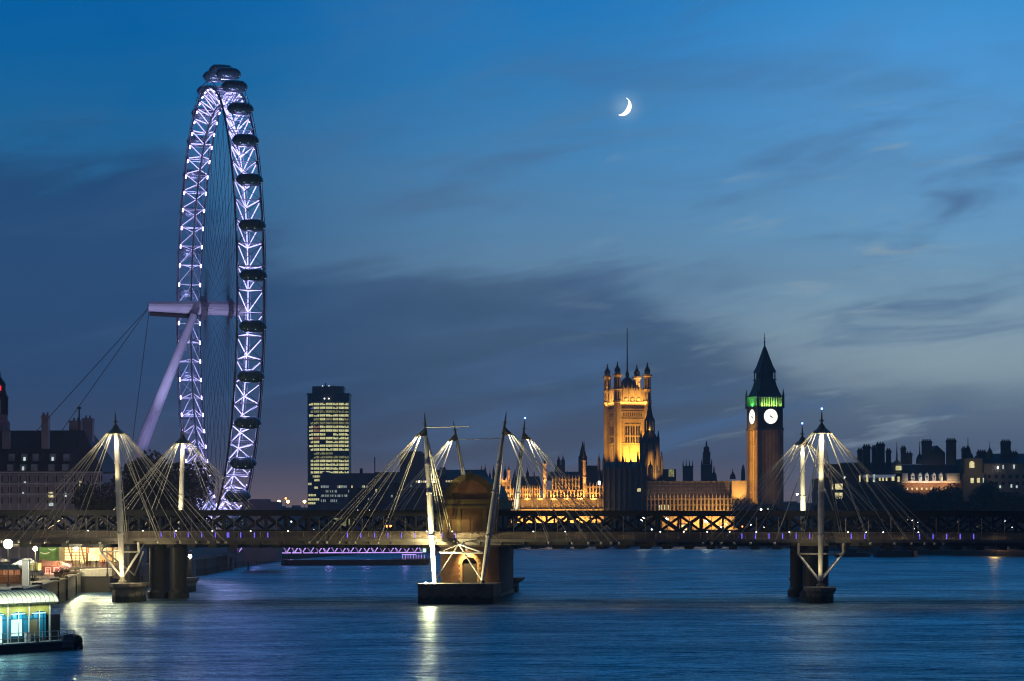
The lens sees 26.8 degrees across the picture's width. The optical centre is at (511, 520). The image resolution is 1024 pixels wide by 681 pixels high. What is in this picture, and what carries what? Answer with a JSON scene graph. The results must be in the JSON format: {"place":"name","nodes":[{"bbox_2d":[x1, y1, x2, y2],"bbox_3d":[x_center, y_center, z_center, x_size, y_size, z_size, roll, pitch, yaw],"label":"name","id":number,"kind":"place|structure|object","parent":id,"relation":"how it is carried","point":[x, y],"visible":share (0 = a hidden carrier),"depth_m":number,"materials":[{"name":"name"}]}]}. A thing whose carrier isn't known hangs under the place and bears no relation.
{"place":"outdoors","nodes":[
{"label":"outdoors","id":0,"kind":"place"},
{"bbox_2d":[42,564,148,578],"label":"promenade","id":1,"kind":"structure","parent":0,"point":[144,569],"depth_m":487.20,"materials":[{"name":"stone"}]},
{"bbox_2d":[0,547,440,589],"bbox_3d":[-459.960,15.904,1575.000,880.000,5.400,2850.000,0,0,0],"label":"bank","id":2,"kind":"structure","parent":0,"point":[195,555],"depth_m":892.17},
{"bbox_2d":[0,372,9,430],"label":"cupola tower","id":3,"kind":"structure","parent":2,"relation":"on","point":[4,421],"depth_m":718.60,"materials":[{"name":"grey stone"}]},
{"bbox_2d":[4,539,12,586],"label":"street lamp","id":4,"kind":"object","parent":2,"relation":"on","point":[8,543],"visible":1,"depth_m":395.72,"materials":[{"name":"metal"}]},
{"bbox_2d":[0,564,21,583],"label":"kiosk","id":5,"kind":"object","parent":2,"relation":"on","point":[15,573],"visible":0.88,"depth_m":415.00,"materials":[{"name":"brown wood"}]},
{"bbox_2d":[22,560,29,585],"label":"notice pillar","id":6,"kind":"structure","parent":2,"relation":"on","point":[25,572],"depth_m":400.00,"materials":[{"name":"stone"}]},
{"bbox_2d":[13,558,40,570],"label":"market tent","id":7,"kind":"object","parent":2,"relation":"on","point":[32,565],"visible":0.55,"depth_m":470.88,"materials":[{"name":"white fabric"}]},
{"bbox_2d":[11,572,81,605],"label":"river wall","id":8,"kind":"structure","parent":2,"relation":"on","point":[65,587],"depth_m":430.41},
{"bbox_2d":[80,568,111,575],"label":"quay fence","id":9,"kind":"object","parent":8,"relation":"on","point":[96,571],"visible":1,"depth_m":483.97,"materials":[{"name":"beige metal"}]},
{"bbox_2d":[39,560,67,573],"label":"market stall","id":10,"kind":"object","parent":2,"relation":"on","point":[53,566],"visible":0.86,"depth_m":478.00,"materials":[{"name":"red fabric"}]},
{"bbox_2d":[0,407,114,561],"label":"riverside offices","id":11,"kind":"structure","parent":2,"relation":"on","point":[39,466],"depth_m":640.08,"materials":[{"name":"grey stone"}]},
{"bbox_2d":[54,568,63,575],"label":"planter","id":12,"kind":"object","parent":2,"relation":"on","point":[57,573],"visible":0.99,"depth_m":469.47,"materials":[{"name":"brown plant"}]},
{"bbox_2d":[61,566,69,575],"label":"planter","id":13,"kind":"object","parent":2,"relation":"on","point":[66,571],"visible":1,"depth_m":473.57,"materials":[{"name":"brown plant"}]},
{"bbox_2d":[38,547,124,571],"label":"pavilion shop","id":14,"kind":"structure","parent":2,"relation":"on","point":[67,555],"depth_m":512.00,"materials":[{"name":"concrete"}]},
{"bbox_2d":[65,547,70,559],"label":"window","id":15,"kind":"structure","parent":14,"relation":"in","point":[66,557],"depth_m":512.21,"materials":[{"name":"yellow glass"}]},
{"bbox_2d":[72,547,78,559],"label":"window","id":16,"kind":"structure","parent":14,"relation":"in","point":[73,557],"depth_m":512.21,"materials":[{"name":"yellow glass"}]},
{"bbox_2d":[80,547,85,562],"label":"window","id":17,"kind":"structure","parent":14,"relation":"in","point":[81,557],"depth_m":512.21,"materials":[{"name":"yellow glass"}]},
{"bbox_2d":[88,548,105,560],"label":"window","id":18,"kind":"structure","parent":14,"relation":"in","point":[93,554],"depth_m":512.21,"materials":[{"name":"yellow glass"}]},
{"bbox_2d":[99,554,105,561],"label":"window","id":19,"kind":"structure","parent":14,"relation":"in","point":[101,557],"depth_m":511.96,"materials":[{"name":"yellow glass"}]},
{"bbox_2d":[108,548,111,560],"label":"window","id":20,"kind":"structure","parent":14,"relation":"in","point":[109,549],"depth_m":511.96,"materials":[{"name":"yellow"}]},
{"bbox_2d":[114,550,118,561],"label":"window","id":21,"kind":"structure","parent":14,"relation":"in","point":[117,554],"depth_m":512.21,"materials":[{"name":"yellow glass"}]},
{"bbox_2d":[71,480,142,528],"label":"plane tree","id":22,"kind":"object","parent":2,"relation":"on","point":[108,502],"visible":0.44,"depth_m":561.97,"materials":[{"name":"green plant"}]},
{"bbox_2d":[17,64,267,529],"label":"observation wheel","id":23,"kind":"object","parent":2,"relation":"on","point":[227,77],"visible":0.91,"depth_m":585.58,"materials":[{"name":"metal"}]},
{"bbox_2d":[110,449,184,562],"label":"plane tree","id":24,"kind":"object","parent":2,"relation":"on","point":[129,484],"visible":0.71,"depth_m":568.53,"materials":[{"name":"green plant"}]},
{"bbox_2d":[71,548,294,582],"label":"embankment wall","id":25,"kind":"structure","parent":2,"relation":"on","point":[211,565],"depth_m":678.09,"materials":[{"name":"grey stone"}]},
{"bbox_2d":[156,496,214,566],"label":"plane tree","id":26,"kind":"object","parent":2,"relation":"on","point":[175,507],"visible":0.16,"depth_m":572.07,"materials":[{"name":"green plant"}]},
{"bbox_2d":[157,460,215,522],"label":"plane tree","id":27,"kind":"object","parent":2,"relation":"on","point":[192,492],"visible":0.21,"depth_m":582.24,"materials":[{"name":"green plant"}]},
{"bbox_2d":[228,505,242,529],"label":"distant building","id":28,"kind":"structure","parent":2,"relation":"on","point":[236,528],"depth_m":2100.00,"materials":[{"name":"stone"}]},
{"bbox_2d":[243,499,281,560],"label":"wheel boarding hall","id":29,"kind":"structure","parent":2,"relation":"on","point":[262,554],"depth_m":690.00,"materials":[{"name":"grey stone"}]},
{"bbox_2d":[282,505,307,529],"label":"distant building","id":30,"kind":"structure","parent":2,"relation":"on","point":[296,507],"depth_m":2100.00,"materials":[{"name":"stone"}]},
{"bbox_2d":[332,516,357,529],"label":"lit riverside hall","id":31,"kind":"structure","parent":2,"relation":"on","point":[344,523],"depth_m":1040.00,"materials":[{"name":"stone"}]},
{"bbox_2d":[320,472,399,529],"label":"hospital block","id":32,"kind":"structure","parent":2,"relation":"on","point":[334,491],"depth_m":1250.00,"materials":[{"name":"stone"}]},
{"bbox_2d":[360,457,374,472],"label":"chimney stack","id":33,"kind":"object","parent":32,"relation":"on","point":[361,470],"visible":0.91,"depth_m":1261.87,"materials":[{"name":"stone"}]},
{"bbox_2d":[349,483,445,529],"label":"riverside block","id":34,"kind":"structure","parent":2,"relation":"on","point":[389,496],"depth_m":1130.00,"materials":[{"name":"stone"}]},
{"bbox_2d":[400,451,424,487],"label":"hospital tower","id":35,"kind":"structure","parent":2,"relation":"on","point":[417,465],"depth_m":1220.00,"materials":[{"name":"stone"}]},
{"bbox_2d":[411,467,488,487],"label":"hospital wing","id":36,"kind":"structure","parent":2,"relation":"on","point":[447,477],"depth_m":1202.06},
{"bbox_2d":[307,383,351,529],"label":"office tower","id":37,"kind":"structure","parent":0,"point":[329,425],"depth_m":1697.91,"materials":[{"name":"glass"}]},
{"bbox_2d":[308,460,348,503],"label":"window","id":38,"kind":"structure","parent":37,"relation":"in","point":[315,468],"depth_m":1698.02,"materials":[{"name":"yellow glass"}]},
{"bbox_2d":[0,546,1023,680],"bbox_3d":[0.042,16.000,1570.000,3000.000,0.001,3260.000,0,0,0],"label":"river","id":39,"kind":"structure","parent":0,"point":[703,613],"depth_m":328.37,"materials":[{"name":"liquid"}]},
{"bbox_2d":[30,577,39,580],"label":"wall pier","id":40,"kind":"structure","parent":39,"relation":"in","point":[35,579],"depth_m":434.80,"materials":[{"name":"concrete"}]},
{"bbox_2d":[33,546,36,577],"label":"street lamp","id":41,"kind":"object","parent":40,"relation":"on","point":[35,550],"visible":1,"depth_m":435.92,"materials":[{"name":"metal"}]},
{"bbox_2d":[0,589,82,654],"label":"landing stage","id":42,"kind":"object","parent":39,"relation":"on","point":[28,624],"visible":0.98,"depth_m":264.32,"materials":[{"name":"metal"}]},
{"bbox_2d":[0,616,1,642],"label":"lit door","id":43,"kind":"structure","parent":42,"relation":"in","point":[0,616],"depth_m":261.16,"materials":[{"name":"grey glass"}]},
{"bbox_2d":[81,576,113,591],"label":"quay wall","id":44,"kind":"structure","parent":39,"relation":"in","point":[94,583],"depth_m":484.50,"materials":[{"name":"concrete"}]},
{"bbox_2d":[187,550,195,576],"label":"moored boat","id":45,"kind":"object","parent":39,"relation":"on","point":[191,569],"visible":0.4,"depth_m":585.55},
{"bbox_2d":[200,551,235,569],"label":"gangway","id":46,"kind":"object","parent":39,"relation":"in","point":[230,556],"visible":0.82,"depth_m":700.00,"materials":[{"name":"black metal"}]},
{"bbox_2d":[227,547,429,563],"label":"pier walkway","id":47,"kind":"structure","parent":39,"relation":"on","point":[287,552],"depth_m":799.86,"materials":[{"name":"purple metal"}]},
{"bbox_2d":[281,559,427,565],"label":"moored barge","id":48,"kind":"object","parent":39,"relation":"on","point":[362,562],"visible":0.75,"depth_m":770.00},
{"bbox_2d":[439,471,513,597],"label":"brick pier","id":49,"kind":"structure","parent":39,"relation":"in","point":[467,496],"depth_m":436.51,"materials":[{"name":"brick"}]},
{"bbox_2d":[102,417,887,591],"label":"footbridge","id":50,"kind":"object","parent":39,"relation":"in","point":[191,581],"visible":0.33,"depth_m":477.17,"materials":[{"name":"metal"}]},
{"bbox_2d":[0,408,1023,603],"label":"footbridge","id":51,"kind":"object","parent":39,"relation":"in","point":[434,591],"visible":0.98,"depth_m":420.56,"materials":[{"name":"metal"}]},
{"bbox_2d":[0,510,1023,598],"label":"railway bridge","id":52,"kind":"structure","parent":39,"relation":"in","point":[167,570],"depth_m":442.27,"materials":[{"name":"metal"}]},
{"bbox_2d":[565,530,782,548],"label":"road bridge","id":53,"kind":"structure","parent":39,"relation":"in","point":[616,546],"depth_m":1199.00,"materials":[{"name":"stone"}]},
{"bbox_2d":[834,549,870,556],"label":"moored boat","id":54,"kind":"object","parent":39,"relation":"on","point":[851,553],"visible":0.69,"depth_m":915.00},
{"bbox_2d":[873,546,916,556],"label":"moored boat","id":55,"kind":"object","parent":39,"relation":"on","point":[896,552],"visible":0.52,"depth_m":905.00,"materials":[{"name":"grey metal"}]},
{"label":"wall pier","id":56,"kind":"object","parent":39,"relation":"in","visible":0},
{"bbox_2d":[74,547,77,569],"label":"street lamp","id":57,"kind":"object","parent":56,"relation":"on","point":[75,548],"visible":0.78,"depth_m":479.92,"materials":[{"name":"metal"}]},
{"bbox_2d":[0,0,1023,528],"label":"sky","id":58,"kind":"structure","parent":0,"point":[466,224],"materials":[{"name":"blue"}]},
{"bbox_2d":[620,98,630,115],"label":"moon","id":59,"kind":"object","parent":58,"relation":"in","point":[627,111],"visible":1,"depth_m":11974.09,"materials":[{"name":"grey"}]},
{"bbox_2d":[555,456,564,471],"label":"church tower","id":60,"kind":"structure","parent":0,"point":[560,465],"depth_m":1696.12,"materials":[{"name":"stone"}]},
{"bbox_2d":[603,328,651,529],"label":"gothic tower","id":61,"kind":"structure","parent":0,"point":[626,401],"depth_m":1498.12,"materials":[{"name":"stone"}]},
{"bbox_2d":[526,530,800,547],"bbox_3d":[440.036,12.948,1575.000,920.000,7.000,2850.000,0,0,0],"label":"bank","id":62,"kind":"structure","parent":0,"point":[639,545],"depth_m":1290.77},
{"bbox_2d":[481,441,746,529],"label":"riverside palace","id":63,"kind":"structure","parent":62,"relation":"on","point":[621,485],"depth_m":1329.50,"materials":[{"name":"stone"}]},
{"bbox_2d":[636,393,662,480],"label":"octagonal spire","id":64,"kind":"structure","parent":63,"relation":"attached to","point":[649,444],"depth_m":1416.21,"materials":[{"name":"stone"}]},
{"bbox_2d":[730,469,735,478],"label":"roof turret","id":65,"kind":"object","parent":63,"relation":"attached to","point":[732,475],"visible":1,"depth_m":1498.63,"materials":[{"name":"stone"}]},
{"bbox_2d":[741,465,744,480],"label":"roof turret","id":66,"kind":"object","parent":63,"relation":"attached to","point":[743,474],"visible":0.84,"depth_m":1498.93,"materials":[{"name":"stone"}]},
{"bbox_2d":[663,469,675,480],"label":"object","id":67,"kind":"structure","parent":62,"relation":"on","point":[669,474],"depth_m":1560.00,"materials":[{"name":"stone"}]},
{"bbox_2d":[671,523,691,529],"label":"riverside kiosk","id":68,"kind":"object","parent":62,"relation":"on","point":[687,528],"visible":0.14,"depth_m":1240.00,"materials":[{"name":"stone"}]},
{"bbox_2d":[729,516,748,529],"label":"plane tree","id":69,"kind":"object","parent":62,"relation":"on","point":[739,524],"visible":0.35,"depth_m":1296.19,"materials":[{"name":"green plant"}]},
{"bbox_2d":[730,498,758,523],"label":"plane tree","id":70,"kind":"object","parent":62,"relation":"on","point":[752,508],"visible":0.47,"depth_m":1291.14,"materials":[{"name":"green plant"}]},
{"bbox_2d":[747,510,770,529],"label":"plane tree","id":71,"kind":"object","parent":62,"relation":"on","point":[755,517],"visible":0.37,"depth_m":1290.16,"materials":[{"name":"green plant"}]},
{"bbox_2d":[745,333,784,529],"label":"clock tower","id":72,"kind":"structure","parent":62,"relation":"on","point":[764,402],"depth_m":1302.02,"materials":[{"name":"stone"}]},
{"bbox_2d":[761,504,778,525],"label":"plane tree","id":73,"kind":"object","parent":62,"relation":"on","point":[766,507],"visible":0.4,"depth_m":1297.48,"materials":[{"name":"green plant"}]},
{"bbox_2d":[771,509,785,527],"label":"plane tree","id":74,"kind":"object","parent":62,"relation":"on","point":[776,520],"visible":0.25,"depth_m":1292.60,"materials":[{"name":"green plant"}]},
{"bbox_2d":[784,501,811,529],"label":"distant building","id":75,"kind":"structure","parent":62,"relation":"on","point":[794,505],"depth_m":2100.00,"materials":[{"name":"stone"}]},
{"bbox_2d":[813,497,832,528],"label":"plane tree","id":76,"kind":"object","parent":62,"relation":"on","point":[815,507],"visible":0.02,"depth_m":1069.17,"materials":[{"name":"green plant"}]},
{"bbox_2d":[816,498,841,528],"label":"plane tree","id":77,"kind":"object","parent":62,"relation":"on","point":[828,507],"visible":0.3,"depth_m":1017.18,"materials":[{"name":"green plant"}]},
{"bbox_2d":[829,495,854,530],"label":"plane tree","id":78,"kind":"object","parent":62,"relation":"on","point":[848,502],"visible":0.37,"depth_m":1013.35,"materials":[{"name":"green plant"}]},
{"bbox_2d":[840,492,864,530],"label":"plane tree","id":79,"kind":"object","parent":62,"relation":"on","point":[851,496],"visible":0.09,"depth_m":1065.36,"materials":[{"name":"green plant"}]},
{"bbox_2d":[842,501,867,527],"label":"plane tree","id":80,"kind":"object","parent":62,"relation":"on","point":[859,506],"visible":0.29,"depth_m":1008.74,"materials":[{"name":"green plant"}]},
{"bbox_2d":[812,442,902,530],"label":"mansion block","id":81,"kind":"structure","parent":62,"relation":"on","point":[878,465],"depth_m":1182.00,"materials":[{"name":"stone"}]},
{"bbox_2d":[835,484,842,489],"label":"window","id":82,"kind":"structure","parent":81,"relation":"in","point":[837,486],"depth_m":1179.92,"materials":[{"name":"yellow glass"}]},
{"bbox_2d":[843,482,873,506],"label":"plane tree","id":83,"kind":"object","parent":62,"relation":"on","point":[867,491],"visible":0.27,"depth_m":1057.40,"materials":[{"name":"green plant"}]},
{"bbox_2d":[857,501,883,529],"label":"plane tree","id":84,"kind":"object","parent":62,"relation":"on","point":[865,507],"visible":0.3,"depth_m":1005.05,"materials":[{"name":"green plant"}]},
{"bbox_2d":[865,494,884,530],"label":"plane tree","id":85,"kind":"object","parent":62,"relation":"on","point":[870,498],"visible":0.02,"depth_m":1051.01,"materials":[{"name":"green plant"}]},
{"bbox_2d":[865,486,904,530],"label":"plane tree","id":86,"kind":"object","parent":62,"relation":"on","point":[895,495],"visible":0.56,"depth_m":1000.43,"materials":[{"name":"green plant"}]},
{"bbox_2d":[885,483,908,500],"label":"plane tree","id":87,"kind":"object","parent":62,"relation":"on","point":[900,485],"visible":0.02,"depth_m":1053.41,"materials":[{"name":"green plant"}]},
{"bbox_2d":[885,504,912,527],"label":"plane tree","id":88,"kind":"object","parent":62,"relation":"on","point":[897,521],"visible":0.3,"depth_m":996.85,"materials":[{"name":"green plant"}]},
{"bbox_2d":[899,492,930,525],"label":"plane tree","id":89,"kind":"object","parent":62,"relation":"on","point":[907,500],"visible":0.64,"depth_m":991.48,"materials":[{"name":"green plant"}]},
{"bbox_2d":[828,546,1023,556],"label":"embankment wall","id":90,"kind":"structure","parent":62,"relation":"on","point":[987,552],"depth_m":947.86,"materials":[{"name":"grey stone"}]},
{"bbox_2d":[912,495,940,530],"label":"plane tree","id":91,"kind":"object","parent":62,"relation":"on","point":[920,502],"visible":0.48,"depth_m":985.82,"materials":[{"name":"green plant"}]},
{"bbox_2d":[913,492,942,530],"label":"plane tree","id":92,"kind":"object","parent":62,"relation":"on","point":[930,499],"visible":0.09,"depth_m":1041.33,"materials":[{"name":"green plant"}]},
{"bbox_2d":[895,438,961,530],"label":"mansion block","id":93,"kind":"structure","parent":62,"relation":"on","point":[928,471],"depth_m":1188.00,"materials":[{"name":"stone"}]},
{"bbox_2d":[927,483,962,530],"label":"plane tree","id":94,"kind":"object","parent":62,"relation":"on","point":[945,494],"visible":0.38,"depth_m":1037.80,"materials":[{"name":"green plant"}]},
{"bbox_2d":[932,507,957,528],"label":"plane tree","id":95,"kind":"object","parent":62,"relation":"on","point":[941,523],"visible":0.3,"depth_m":981.51,"materials":[{"name":"green plant"}]},
{"bbox_2d":[943,495,971,527],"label":"plane tree","id":96,"kind":"object","parent":62,"relation":"on","point":[955,503],"visible":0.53,"depth_m":974.05,"materials":[{"name":"green plant"}]},
{"bbox_2d":[955,445,983,530],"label":"corner tower house","id":97,"kind":"structure","parent":62,"relation":"on","point":[969,466],"depth_m":1178.00,"materials":[{"name":"stone"}]},
{"bbox_2d":[969,461,973,467],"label":"arched window","id":98,"kind":"structure","parent":97,"relation":"in","point":[971,465],"depth_m":1177.04,"materials":[{"name":"yellow glass"}]},
{"bbox_2d":[967,494,982,503],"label":"plane tree","id":99,"kind":"object","parent":62,"relation":"on","point":[971,497],"visible":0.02,"depth_m":1023.60,"materials":[{"name":"green plant"}]},
{"bbox_2d":[963,495,987,530],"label":"plane tree","id":100,"kind":"object","parent":62,"relation":"on","point":[977,502],"visible":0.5,"depth_m":971.29,"materials":[{"name":"green plant"}]},
{"bbox_2d":[967,504,998,529],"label":"plane tree","id":101,"kind":"object","parent":62,"relation":"on","point":[985,522],"visible":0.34,"depth_m":968.65,"materials":[{"name":"green plant"}]},
{"bbox_2d":[968,480,1004,530],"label":"plane tree","id":102,"kind":"object","parent":62,"relation":"on","point":[984,489],"visible":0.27,"depth_m":1025.80,"materials":[{"name":"green plant"}]},
{"bbox_2d":[974,439,1023,530],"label":"mansion block","id":103,"kind":"structure","parent":62,"relation":"on","point":[1004,469],"depth_m":1182.00,"materials":[{"name":"grey stone"}]},
{"bbox_2d":[987,491,1015,528],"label":"plane tree","id":104,"kind":"object","parent":62,"relation":"on","point":[998,503],"visible":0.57,"depth_m":959.84,"materials":[{"name":"green plant"}]},
{"bbox_2d":[999,490,1021,499],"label":"plane tree","id":105,"kind":"object","parent":62,"relation":"on","point":[1014,496],"visible":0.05,"depth_m":1017.89,"materials":[{"name":"green plant"}]},
{"bbox_2d":[1005,495,1023,527],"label":"plane tree","id":106,"kind":"object","parent":62,"relation":"on","point":[1019,502],"visible":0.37,"depth_m":958.90,"materials":[{"name":"green plant"}]},
{"bbox_2d":[1012,506,1023,529],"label":"plane tree","id":107,"kind":"object","parent":62,"relation":"on","point":[1020,523],"visible":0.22,"depth_m":954.82,"materials":[{"name":"green plant"}]},
{"bbox_2d":[682,460,692,480],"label":"church tower","id":108,"kind":"structure","parent":0,"point":[687,473],"depth_m":1696.12,"materials":[{"name":"stone"}]},
{"bbox_2d":[701,441,711,480],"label":"church tower","id":109,"kind":"structure","parent":0,"point":[706,470],"depth_m":1596.07,"materials":[{"name":"stone"}]},
{"bbox_2d":[712,468,716,480],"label":"roof turret","id":110,"kind":"object","parent":109,"relation":"attached to","point":[714,476],"visible":0.88,"depth_m":1598.52,"materials":[{"name":"stone"}]}
]}

